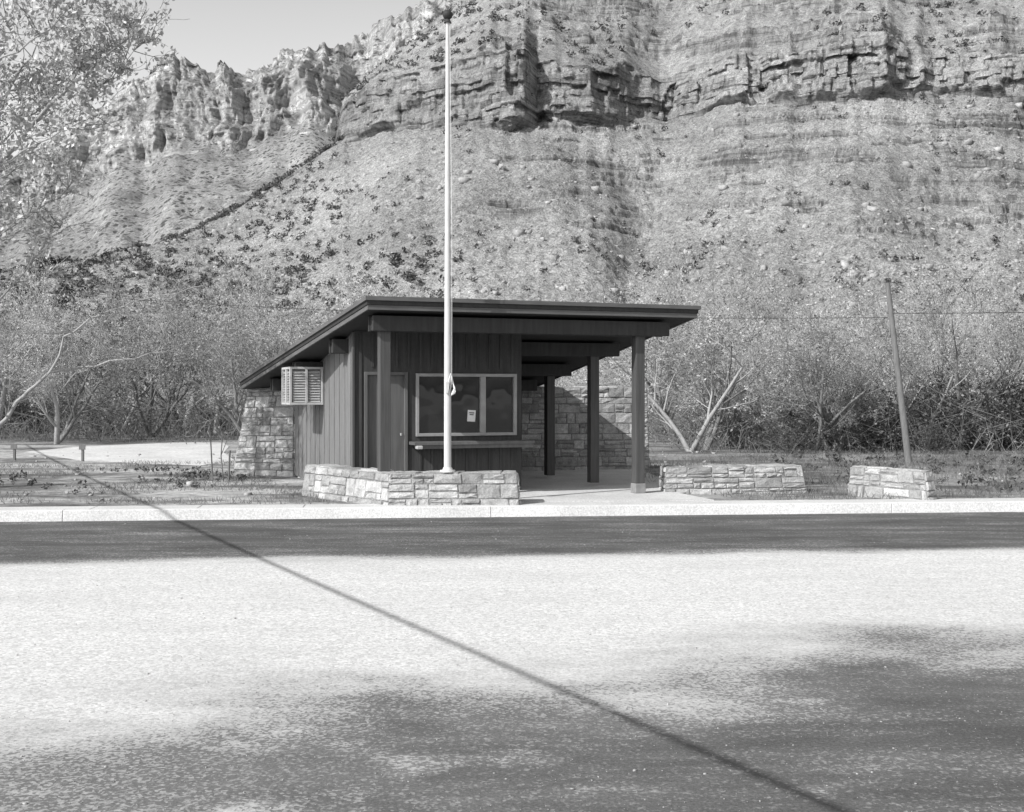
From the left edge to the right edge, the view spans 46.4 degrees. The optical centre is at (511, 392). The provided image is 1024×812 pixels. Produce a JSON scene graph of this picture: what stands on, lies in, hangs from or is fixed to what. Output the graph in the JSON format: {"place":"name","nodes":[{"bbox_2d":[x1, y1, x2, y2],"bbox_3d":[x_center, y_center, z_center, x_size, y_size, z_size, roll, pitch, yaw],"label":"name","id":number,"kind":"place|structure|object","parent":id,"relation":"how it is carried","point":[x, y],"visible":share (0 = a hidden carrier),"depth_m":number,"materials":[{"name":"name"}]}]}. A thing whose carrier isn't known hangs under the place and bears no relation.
{"place":"outdoors","nodes":[
{"label":"outdoors","id":0,"kind":"place"},
{"bbox_2d":[29,442,233,465],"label":"gravel path","id":1,"kind":"structure","parent":0,"point":[181,452],"depth_m":32.86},
{"bbox_2d":[0,0,434,156],"label":"sky","id":2,"kind":"structure","parent":0,"point":[241,34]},
{"bbox_2d":[0,0,456,269],"bbox_3d":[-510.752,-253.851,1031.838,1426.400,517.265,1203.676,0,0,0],"label":"distant mesa","id":3,"kind":"structure","parent":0,"point":[195,146],"depth_m":1106.14,"materials":[{"name":"stone"}]},
{"bbox_2d":[298,469,713,501],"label":"porch pavement","id":4,"kind":"structure","parent":0,"point":[612,485],"depth_m":20.50,"materials":[{"name":"concrete"}]},
{"bbox_2d":[0,512,1023,811],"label":"road","id":5,"kind":"structure","parent":0,"point":[282,580],"depth_m":7.90,"materials":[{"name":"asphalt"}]},
{"bbox_2d":[0,0,1023,408],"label":"canyon hillside","id":6,"kind":"structure","parent":0,"point":[768,46],"depth_m":208.36,"materials":[{"name":"stone"}]},
{"bbox_2d":[0,0,1023,363],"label":"hillside scrub","id":7,"kind":"object","parent":6,"relation":"on","point":[138,244],"visible":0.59,"depth_m":198.84,"materials":[{"name":"grey plant"}]},
{"bbox_2d":[0,93,1023,408],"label":"talus boulders","id":8,"kind":"object","parent":6,"relation":"on","point":[720,187],"visible":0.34,"depth_m":175.99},
{"bbox_2d":[0,409,1023,506],"bbox_3d":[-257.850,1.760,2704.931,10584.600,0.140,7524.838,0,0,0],"label":"ground","id":9,"kind":"structure","parent":0,"point":[97,479],"depth_m":23.17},
{"bbox_2d":[0,388,46,432],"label":"bush","id":10,"kind":"object","parent":9,"relation":"on","point":[22,406],"visible":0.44,"depth_m":48.76,"materials":[{"name":"grey plant"}]},
{"bbox_2d":[0,252,50,373],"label":"bare tree","id":11,"kind":"object","parent":9,"relation":"on","point":[13,305],"visible":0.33,"depth_m":63.57,"materials":[{"name":"grey plant"}]},
{"bbox_2d":[0,281,68,362],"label":"bare tree","id":12,"kind":"object","parent":9,"relation":"on","point":[39,314],"visible":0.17,"depth_m":55.88,"materials":[{"name":"grey plant"}]},
{"bbox_2d":[1,388,68,432],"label":"bush","id":13,"kind":"object","parent":9,"relation":"on","point":[34,411],"visible":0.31,"depth_m":49.62,"materials":[{"name":"grey plant"}]},
{"bbox_2d":[0,248,73,420],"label":"bare tree","id":14,"kind":"object","parent":9,"relation":"on","point":[2,388],"visible":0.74,"depth_m":39.41,"materials":[{"name":"grey plant"}]},
{"bbox_2d":[0,305,89,408],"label":"bare tree","id":15,"kind":"object","parent":9,"relation":"on","point":[8,319],"visible":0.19,"depth_m":54.75,"materials":[{"name":"grey plant"}]},
{"bbox_2d":[0,327,100,426],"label":"bare tree","id":16,"kind":"object","parent":9,"relation":"on","point":[28,384],"visible":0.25,"depth_m":50.98,"materials":[{"name":"grey plant"}]},
{"bbox_2d":[0,236,108,418],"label":"bare tree","id":17,"kind":"object","parent":9,"relation":"on","point":[10,330],"visible":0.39,"depth_m":53.34,"materials":[{"name":"grey plant"}]},
{"bbox_2d":[0,297,112,443],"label":"bare tree","id":18,"kind":"object","parent":9,"relation":"on","point":[56,424],"visible":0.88,"depth_m":38.21,"materials":[{"name":"grey plant"}]},
{"bbox_2d":[3,294,157,427],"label":"bare tree","id":19,"kind":"object","parent":9,"relation":"on","point":[81,355],"visible":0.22,"depth_m":53.35,"materials":[{"name":"grey plant"}]},
{"bbox_2d":[5,304,166,442],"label":"bare tree","id":20,"kind":"object","parent":9,"relation":"on","point":[73,417],"visible":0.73,"depth_m":40.60,"materials":[{"name":"grey plant"}]},
{"bbox_2d":[77,404,126,436],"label":"bush","id":21,"kind":"object","parent":9,"relation":"on","point":[98,426],"visible":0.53,"depth_m":45.75,"materials":[{"name":"grey plant"}]},
{"bbox_2d":[43,296,161,416],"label":"bare tree","id":22,"kind":"object","parent":9,"relation":"on","point":[100,351],"visible":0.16,"depth_m":54.01,"materials":[{"name":"grey plant"}]},
{"bbox_2d":[9,296,198,433],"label":"bare tree","id":23,"kind":"object","parent":9,"relation":"on","point":[86,387],"visible":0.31,"depth_m":48.72,"materials":[{"name":"grey plant"}]},
{"bbox_2d":[0,0,213,441],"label":"cottonwood tree","id":24,"kind":"object","parent":9,"relation":"on","point":[53,83],"visible":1,"depth_m":19.98,"materials":[{"name":"grey plant"}]},
{"bbox_2d":[80,397,162,432],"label":"bush","id":25,"kind":"object","parent":9,"relation":"on","point":[122,416],"visible":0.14,"depth_m":49.73,"materials":[{"name":"grey plant"}]},
{"bbox_2d":[40,285,224,423],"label":"bare tree","id":26,"kind":"object","parent":9,"relation":"on","point":[146,335],"visible":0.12,"depth_m":56.51,"materials":[{"name":"grey plant"}]},
{"bbox_2d":[28,226,271,436],"bbox_3d":[-14.890,-2.303,47.065,8.551,8.301,8.171,0,0,-32],"label":"bare tree","id":27,"kind":"object","parent":9,"relation":"on","point":[179,296],"visible":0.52,"depth_m":45.96,"materials":[{"name":"grey plant"}]},
{"bbox_2d":[64,298,242,436],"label":"bare tree","id":28,"kind":"object","parent":9,"relation":"on","point":[174,369],"visible":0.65,"depth_m":44.03,"materials":[{"name":"grey plant"}]},
{"bbox_2d":[67,255,280,404],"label":"bare tree","id":29,"kind":"object","parent":9,"relation":"on","point":[172,323],"visible":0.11,"depth_m":63.09,"materials":[{"name":"grey plant"}]},
{"bbox_2d":[118,244,289,420],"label":"bare tree","id":30,"kind":"object","parent":9,"relation":"on","point":[214,306],"visible":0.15,"depth_m":65.94,"materials":[{"name":"grey plant"}]},
{"bbox_2d":[120,239,292,431],"bbox_3d":[-13.379,-2.522,52.039,8.030,8.727,6.587,0,0,5],"label":"bare tree","id":31,"kind":"object","parent":9,"relation":"on","point":[200,313],"visible":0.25,"depth_m":52.16,"materials":[{"name":"grey plant"}]},
{"bbox_2d":[112,264,305,443],"bbox_3d":[-10.553,-1.291,40.005,6.663,6.203,6.367,0,0,-39],"label":"bare tree","id":32,"kind":"object","parent":9,"relation":"on","point":[236,421],"visible":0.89,"depth_m":39.10,"materials":[{"name":"grey plant"}]},
{"bbox_2d":[180,395,242,431],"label":"bush","id":33,"kind":"object","parent":9,"relation":"on","point":[209,415],"visible":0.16,"depth_m":51.73,"materials":[{"name":"grey plant"}]},
{"bbox_2d":[209,416,230,481],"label":"sapling","id":34,"kind":"object","parent":9,"relation":"on","point":[220,454],"visible":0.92,"depth_m":22.59,"materials":[{"name":"grey plant"}]},
{"bbox_2d":[178,298,267,433],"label":"bare tree","id":35,"kind":"object","parent":9,"relation":"on","point":[218,397],"visible":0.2,"depth_m":49.26,"materials":[{"name":"grey plant"}]},
{"bbox_2d":[220,383,247,417],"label":"bare tree","id":36,"kind":"object","parent":9,"relation":"on","point":[239,408],"visible":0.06,"depth_m":43.58,"materials":[{"name":"grey plant"}]},
{"bbox_2d":[170,260,326,439],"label":"bare tree","id":37,"kind":"object","parent":9,"relation":"on","point":[269,335],"visible":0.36,"depth_m":41.84,"materials":[{"name":"grey plant"}]},
{"bbox_2d":[210,249,348,366],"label":"bare tree","id":38,"kind":"object","parent":9,"relation":"on","point":[265,263],"visible":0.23,"depth_m":54.40,"materials":[{"name":"grey plant"}]},
{"bbox_2d":[191,252,438,401],"bbox_3d":[-6.953,-1.572,43.858,7.900,6.809,9.084,0,0,32],"label":"bare tree","id":39,"kind":"object","parent":9,"relation":"on","point":[353,301],"visible":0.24,"depth_m":42.94,"materials":[{"name":"grey plant"}]},
{"bbox_2d":[222,273,416,345],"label":"bare tree","id":40,"kind":"object","parent":9,"relation":"on","point":[285,331],"visible":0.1,"depth_m":39.61,"materials":[{"name":"grey plant"}]},
{"bbox_2d":[258,264,419,344],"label":"bare tree","id":41,"kind":"object","parent":9,"relation":"on","point":[347,282],"visible":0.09,"depth_m":50.13,"materials":[{"name":"grey plant"}]},
{"bbox_2d":[301,258,459,336],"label":"bare tree","id":42,"kind":"object","parent":9,"relation":"on","point":[336,299],"visible":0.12,"depth_m":50.02,"materials":[{"name":"grey plant"}]},
{"bbox_2d":[302,464,520,505],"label":"stone planter wall","id":43,"kind":"structure","parent":9,"relation":"on","point":[360,485],"depth_m":17.63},
{"bbox_2d":[440,9,455,471],"bbox_3d":[-0.952,-2.248,17.720,0.246,6.855,0.240,0,0,0],"label":"flagpole","id":44,"kind":"object","parent":43,"relation":"on","point":[448,377],"visible":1,"depth_m":17.68,"materials":[{"name":"metal"}]},
{"bbox_2d":[233,296,700,492],"bbox_3d":[-0.283,0.189,22.509,8.875,3.222,7.867,0,0,-21],"label":"entrance station","id":45,"kind":"object","parent":9,"relation":"on","point":[359,383],"visible":0.91,"depth_m":19.86,"materials":[{"name":"paint"}]},
{"bbox_2d":[364,372,407,470],"bbox_3d":[-2.047,0.660,19.335,0.720,1.980,0.134,0,0,-21],"label":"door","id":46,"kind":"structure","parent":45,"relation":"in","point":[399,380],"depth_m":19.38,"materials":[{"name":"paint"}]},
{"bbox_2d":[416,373,516,436],"bbox_3d":[-0.754,0.205,19.815,1.760,1.030,0.095,0,0,-21],"label":"window","id":47,"kind":"structure","parent":45,"relation":"in","point":[481,404],"depth_m":19.85,"materials":[{"name":"glass"}]},
{"bbox_2d":[0,501,1023,521],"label":"kerb","id":48,"kind":"structure","parent":9,"relation":"on","point":[458,511],"depth_m":17.27,"materials":[{"name":"concrete"}]},
{"bbox_2d":[0,369,1023,453],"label":"riverside thicket","id":49,"kind":"object","parent":9,"relation":"on","point":[682,427],"visible":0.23,"depth_m":42.71,"materials":[{"name":"plant"}]},
{"bbox_2d":[0,427,1023,504],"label":"grass tufts","id":50,"kind":"object","parent":9,"relation":"on","point":[941,455],"visible":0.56,"depth_m":25.59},
{"bbox_2d":[0,449,1023,501],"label":"weeds","id":51,"kind":"object","parent":9,"relation":"on","point":[1006,484],"visible":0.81,"depth_m":24.37,"materials":[{"name":"grey plant"}]},
{"bbox_2d":[0,498,1023,509],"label":"sidewalk","id":52,"kind":"structure","parent":9,"relation":"on","point":[522,503],"depth_m":17.68,"materials":[{"name":"concrete"}]},
{"bbox_2d":[15,451,1009,500],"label":"scattered stones","id":53,"kind":"object","parent":9,"relation":"on","point":[188,483],"visible":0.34,"depth_m":24.47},
{"bbox_2d":[576,274,703,434],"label":"bare tree","id":54,"kind":"object","parent":9,"relation":"on","point":[648,340],"visible":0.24,"depth_m":46.45,"materials":[{"name":"grey plant"}]},
{"bbox_2d":[582,262,725,443],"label":"bare tree","id":55,"kind":"object","parent":9,"relation":"on","point":[659,398],"visible":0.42,"depth_m":39.66,"materials":[{"name":"grey plant"}]},
{"bbox_2d":[611,302,732,411],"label":"bare tree","id":56,"kind":"object","parent":9,"relation":"on","point":[681,350],"visible":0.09,"depth_m":59.28,"materials":[{"name":"grey plant"}]},
{"bbox_2d":[546,281,798,451],"bbox_3d":[4.771,-0.781,34.207,7.041,5.163,6.124,0,0,-26],"label":"bare tree","id":57,"kind":"object","parent":9,"relation":"on","point":[671,425],"visible":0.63,"depth_m":34.15,"materials":[{"name":"grey plant"}]},
{"bbox_2d":[629,339,715,421],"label":"bare tree","id":58,"kind":"object","parent":9,"relation":"on","point":[672,372],"visible":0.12,"depth_m":55.48,"materials":[{"name":"grey plant"}]},
{"bbox_2d":[595,245,757,425],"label":"bare tree","id":59,"kind":"object","parent":9,"relation":"on","point":[694,333],"visible":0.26,"depth_m":56.81,"materials":[{"name":"grey plant"}]},
{"bbox_2d":[633,257,788,407],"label":"bare tree","id":60,"kind":"object","parent":9,"relation":"on","point":[727,278],"visible":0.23,"depth_m":55.28,"materials":[{"name":"grey plant"}]},
{"bbox_2d":[672,339,763,429],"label":"bare tree","id":61,"kind":"object","parent":9,"relation":"on","point":[722,371],"visible":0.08,"depth_m":45.90,"materials":[{"name":"grey plant"}]},
{"bbox_2d":[663,353,779,445],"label":"bare tree","id":62,"kind":"object","parent":9,"relation":"on","point":[723,441],"visible":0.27,"depth_m":37.76,"materials":[{"name":"grey plant"}]},
{"bbox_2d":[686,411,759,445],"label":"bush","id":63,"kind":"object","parent":9,"relation":"on","point":[692,435],"visible":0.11,"depth_m":37.88,"materials":[{"name":"grey plant"}]},
{"bbox_2d":[658,463,806,493],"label":"stone wall","id":64,"kind":"structure","parent":9,"relation":"on","point":[706,479],"depth_m":19.90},
{"bbox_2d":[671,363,804,447],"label":"bare tree","id":65,"kind":"object","parent":9,"relation":"on","point":[775,419],"visible":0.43,"depth_m":36.57,"materials":[{"name":"grey plant"}]},
{"bbox_2d":[714,406,783,449],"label":"bush","id":66,"kind":"object","parent":9,"relation":"on","point":[749,433],"visible":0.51,"depth_m":35.63,"materials":[{"name":"grey plant"}]},
{"bbox_2d":[725,370,772,424],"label":"bare tree","id":67,"kind":"object","parent":9,"relation":"on","point":[753,393],"visible":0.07,"depth_m":46.32,"materials":[{"name":"grey plant"}]},
{"bbox_2d":[645,235,869,449],"bbox_3d":[7.489,-1.384,35.343,6.266,6.396,6.557,0,0,24],"label":"bare tree","id":68,"kind":"object","parent":9,"relation":"on","point":[718,420],"visible":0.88,"depth_m":34.71,"materials":[{"name":"grey plant"}]},
{"bbox_2d":[699,335,862,407],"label":"bare tree","id":69,"kind":"object","parent":9,"relation":"on","point":[773,368],"visible":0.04,"depth_m":52.51,"materials":[{"name":"grey plant"}]},
{"bbox_2d":[721,300,846,406],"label":"bare tree","id":70,"kind":"object","parent":9,"relation":"on","point":[781,344],"visible":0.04,"depth_m":58.67,"materials":[{"name":"grey plant"}]},
{"bbox_2d":[730,312,843,431],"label":"bare tree","id":71,"kind":"object","parent":9,"relation":"on","point":[752,362],"visible":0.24,"depth_m":36.00,"materials":[{"name":"grey plant"}]},
{"bbox_2d":[729,407,847,453],"bbox_3d":[7.712,1.215,32.922,3.442,1.704,1.765,0,0,14],"label":"bush","id":72,"kind":"object","parent":9,"relation":"on","point":[804,437],"visible":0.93,"depth_m":32.85,"materials":[{"name":"grey plant"}]},
{"bbox_2d":[694,245,887,430],"bbox_3d":[10.288,-1.652,44.347,8.576,6.975,7.460,0,0,43],"label":"bare tree","id":73,"kind":"object","parent":9,"relation":"on","point":[828,315],"visible":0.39,"depth_m":42.84,"materials":[{"name":"grey plant"}]},
{"bbox_2d":[740,327,881,452],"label":"bare tree","id":74,"kind":"object","parent":9,"relation":"on","point":[839,405],"visible":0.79,"depth_m":32.91,"materials":[{"name":"grey plant"}]},
{"bbox_2d":[726,383,899,450],"bbox_3d":[8.851,1.035,34.703,3.715,3.076,4.984,0,0,-28],"label":"bush","id":75,"kind":"object","parent":9,"relation":"on","point":[791,420],"visible":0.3,"depth_m":34.75,"materials":[{"name":"grey plant"}]},
{"bbox_2d":[729,359,905,437],"bbox_3d":[10.880,0.845,40.778,6.407,3.956,4.776,0,0,24],"label":"bush","id":76,"kind":"object","parent":9,"relation":"on","point":[796,402],"visible":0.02,"depth_m":40.48,"materials":[{"name":"grey plant"}]},
{"bbox_2d":[763,315,917,436],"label":"bare tree","id":77,"kind":"object","parent":9,"relation":"on","point":[838,366],"visible":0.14,"depth_m":40.69,"materials":[{"name":"grey plant"}]},
{"bbox_2d":[754,315,927,451],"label":"bare tree","id":78,"kind":"object","parent":9,"relation":"on","point":[861,385],"visible":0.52,"depth_m":33.97,"materials":[{"name":"grey plant"}]},
{"bbox_2d":[746,278,938,453],"bbox_3d":[9.079,-0.695,31.931,5.046,4.968,4.821,0,0,5],"label":"bare tree","id":79,"kind":"object","parent":9,"relation":"on","point":[818,409],"visible":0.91,"depth_m":32.73,"materials":[{"name":"grey plant"}]},
{"bbox_2d":[792,397,899,452],"bbox_3d":[9.416,1.168,34.051,2.584,2.144,3.993,0,0,-7],"label":"bush","id":80,"kind":"object","parent":9,"relation":"on","point":[858,427],"visible":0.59,"depth_m":33.34,"materials":[{"name":"grey plant"}]},
{"bbox_2d":[785,299,913,395],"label":"bare tree","id":81,"kind":"object","parent":9,"relation":"on","point":[843,331],"visible":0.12,"depth_m":55.76,"materials":[{"name":"grey plant"}]},
{"bbox_2d":[772,270,946,390],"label":"bare tree","id":82,"kind":"object","parent":9,"relation":"on","point":[863,288],"visible":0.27,"depth_m":54.74,"materials":[{"name":"grey plant"}]},
{"bbox_2d":[800,369,923,447],"bbox_3d":[11.008,0.783,36.965,6.502,3.218,3.334,0,0,-31],"label":"bush","id":83,"kind":"object","parent":9,"relation":"on","point":[872,409],"visible":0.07,"depth_m":36.61,"materials":[{"name":"grey plant"}]},
{"bbox_2d":[808,336,917,408],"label":"bare tree","id":84,"kind":"object","parent":9,"relation":"on","point":[864,366],"visible":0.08,"depth_m":46.44,"materials":[{"name":"grey plant"}]},
{"bbox_2d":[810,267,920,391],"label":"bare tree","id":85,"kind":"object","parent":9,"relation":"on","point":[867,300],"visible":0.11,"depth_m":60.23,"materials":[{"name":"grey plant"}]},
{"bbox_2d":[842,372,939,451],"bbox_3d":[10.666,0.987,34.736,3.980,3.296,5.340,0,0,29],"label":"bush","id":86,"kind":"object","parent":9,"relation":"on","point":[890,427],"visible":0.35,"depth_m":34.36,"materials":[{"name":"grey plant"}]},
{"bbox_2d":[848,465,936,499],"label":"stone wall","id":87,"kind":"structure","parent":9,"relation":"on","point":[905,483],"depth_m":18.92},
{"bbox_2d":[815,269,970,398],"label":"bare tree","id":88,"kind":"object","parent":9,"relation":"on","point":[900,354],"visible":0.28,"depth_m":48.92,"materials":[{"name":"grey plant"}]},
{"bbox_2d":[885,280,912,465],"bbox_3d":[9.024,-0.422,27.843,0.164,4.473,0.900,0,0,-21],"label":"utility pole","id":89,"kind":"object","parent":9,"relation":"on","point":[904,424],"visible":0.94,"depth_m":27.77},
{"bbox_2d":[814,301,1023,439],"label":"bare tree","id":90,"kind":"object","parent":9,"relation":"on","point":[952,376],"visible":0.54,"depth_m":35.89,"materials":[{"name":"grey plant"}]},
{"bbox_2d":[814,360,1023,449],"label":"bush","id":91,"kind":"object","parent":9,"relation":"on","point":[926,409],"visible":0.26,"depth_m":35.55,"materials":[{"name":"grey plant"}]},
{"bbox_2d":[858,274,991,395],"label":"bare tree","id":92,"kind":"object","parent":9,"relation":"on","point":[919,375],"visible":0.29,"depth_m":49.03,"materials":[{"name":"grey plant"}]},
{"bbox_2d":[848,278,1008,400],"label":"bare tree","id":93,"kind":"object","parent":9,"relation":"on","point":[959,303],"visible":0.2,"depth_m":50.11,"materials":[{"name":"grey plant"}]},
{"bbox_2d":[892,405,973,453],"bbox_3d":[11.742,1.272,33.062,3.204,1.978,2.388,0,0,-27],"label":"bush","id":94,"kind":"object","parent":9,"relation":"on","point":[933,435],"visible":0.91,"depth_m":32.75,"materials":[{"name":"grey plant"}]},
{"bbox_2d":[851,243,1023,450],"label":"bare tree","id":95,"kind":"object","parent":9,"relation":"on","point":[1006,365],"visible":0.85,"depth_m":35.47,"materials":[{"name":"grey plant"}]},
{"bbox_2d":[883,341,1010,445],"bbox_3d":[13.633,0.513,37.911,4.314,4.165,8.415,0,0,25],"label":"bush","id":96,"kind":"object","parent":9,"relation":"on","point":[926,383],"visible":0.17,"depth_m":37.03,"materials":[{"name":"grey plant"}]},
{"bbox_2d":[876,381,1023,450],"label":"bush","id":97,"kind":"object","parent":9,"relation":"on","point":[970,436],"visible":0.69,"depth_m":34.66,"materials":[{"name":"grey plant"}]},
{"bbox_2d":[876,261,1023,391],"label":"bare tree","id":98,"kind":"object","parent":9,"relation":"on","point":[941,307],"visible":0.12,"depth_m":53.52,"materials":[{"name":"grey plant"}]},
{"bbox_2d":[909,277,1023,405],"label":"bare tree","id":99,"kind":"object","parent":9,"relation":"on","point":[1002,321],"visible":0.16,"depth_m":49.18,"materials":[{"name":"grey plant"}]},
{"bbox_2d":[911,344,1023,451],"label":"bush","id":100,"kind":"object","parent":9,"relation":"on","point":[974,394],"visible":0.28,"depth_m":34.71,"materials":[{"name":"grey plant"}]},
{"bbox_2d":[922,306,1023,437],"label":"bare tree","id":101,"kind":"object","parent":9,"relation":"on","point":[991,372],"visible":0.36,"depth_m":41.16,"materials":[{"name":"grey plant"}]},
{"bbox_2d":[931,246,1023,390],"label":"bare tree","id":102,"kind":"object","parent":9,"relation":"on","point":[994,272],"visible":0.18,"depth_m":56.66,"materials":[{"name":"grey plant"}]},
{"bbox_2d":[939,287,1023,398],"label":"bare tree","id":103,"kind":"object","parent":9,"relation":"on","point":[996,329],"visible":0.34,"depth_m":43.43,"materials":[{"name":"grey plant"}]},
{"bbox_2d":[943,345,1023,449],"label":"bush","id":104,"kind":"object","parent":9,"relation":"on","point":[1018,401],"visible":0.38,"depth_m":35.02,"materials":[{"name":"grey plant"}]},
{"bbox_2d":[959,329,1023,397],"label":"bare tree","id":105,"kind":"object","parent":9,"relation":"on","point":[997,358],"visible":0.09,"depth_m":47.69,"materials":[{"name":"grey plant"}]},
{"bbox_3d":[-20.636,-0.990,34.464,0.220,5.580,0.209,0,0,0],"label":"utility pole","id":106,"kind":"object","parent":9,"relation":"on","visible":0},
{"bbox_2d":[2,288,887,317],"bbox_3d":[-7.569,-3.083,36.100,36.465,2.648,0.012,0,0,26],"label":"overhead wire","id":107,"kind":"object","parent":106,"relation":"attached to","point":[312,309],"visible":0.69,"depth_m":36.76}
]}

